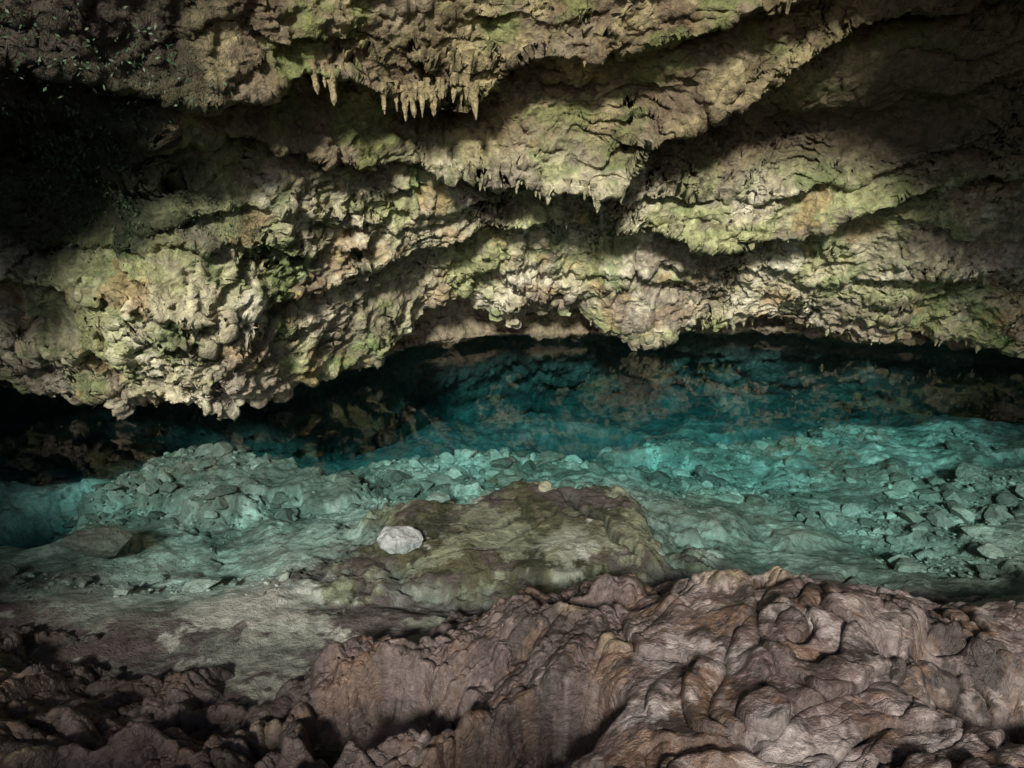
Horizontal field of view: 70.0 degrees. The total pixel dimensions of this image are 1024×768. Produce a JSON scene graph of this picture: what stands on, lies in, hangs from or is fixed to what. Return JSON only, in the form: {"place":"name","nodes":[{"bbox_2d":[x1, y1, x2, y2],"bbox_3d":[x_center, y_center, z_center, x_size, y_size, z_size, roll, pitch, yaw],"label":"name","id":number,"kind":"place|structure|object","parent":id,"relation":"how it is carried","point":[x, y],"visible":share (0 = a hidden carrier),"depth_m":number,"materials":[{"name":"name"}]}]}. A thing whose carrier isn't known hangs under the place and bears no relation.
{"place":"outdoors","nodes":[
{"label":"outdoors","id":0,"kind":"place"},
{"bbox_2d":[0,0,1023,463],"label":"cave wall","id":1,"kind":"structure","parent":0,"point":[722,126],"depth_m":7.49,"materials":[{"name":"stone"}]},
{"bbox_2d":[0,0,1019,291],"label":"hanging moss plants","id":2,"kind":"object","parent":1,"relation":"attached to","point":[66,138],"visible":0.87,"depth_m":5.83,"materials":[{"name":"green plant"}]},
{"bbox_2d":[162,33,993,400],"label":"stalactites","id":3,"kind":"object","parent":1,"relation":"attached to","point":[470,89],"visible":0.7,"depth_m":6.67,"materials":[{"name":"stone"}]},
{"bbox_2d":[0,411,1023,750],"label":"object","id":4,"kind":"structure","parent":0,"point":[480,555],"depth_m":6.23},
{"bbox_2d":[62,526,132,558],"bbox_3d":[-3.341,1.303,5.941,0.498,0.256,0.324,9,22,23],"label":"submerged boulder","id":5,"kind":"object","parent":4,"relation":"on","point":[105,542],"visible":1,"depth_m":5.85,"materials":[{"name":"grey stone"}]},
{"bbox_2d":[377,526,422,553],"bbox_3d":[-0.861,1.191,5.631,0.344,0.197,0.257,-9,22,-24],"label":"white rock","id":6,"kind":"object","parent":4,"relation":"on","point":[398,539],"visible":0.98,"depth_m":5.55,"materials":[{"name":"white stone"}]},
{"bbox_2d":[0,424,1023,599],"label":"submerged rubble","id":7,"kind":"object","parent":4,"relation":"on","point":[954,498],"visible":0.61,"depth_m":7.42,"materials":[{"name":"stone"}]},
{"bbox_2d":[538,481,553,491],"bbox_3d":[0.302,0.925,6.451,0.143,0.127,0.118,0,20,0],"label":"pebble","id":8,"kind":"object","parent":4,"relation":"on","point":[544,486],"visible":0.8,"depth_m":6.43,"materials":[{"name":"beige stone"}]},
{"bbox_2d":[0,566,1023,767],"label":"foreground rock","id":9,"kind":"object","parent":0,"point":[776,667],"visible":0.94,"depth_m":3.54,"materials":[{"name":"brown stone"}]}
]}

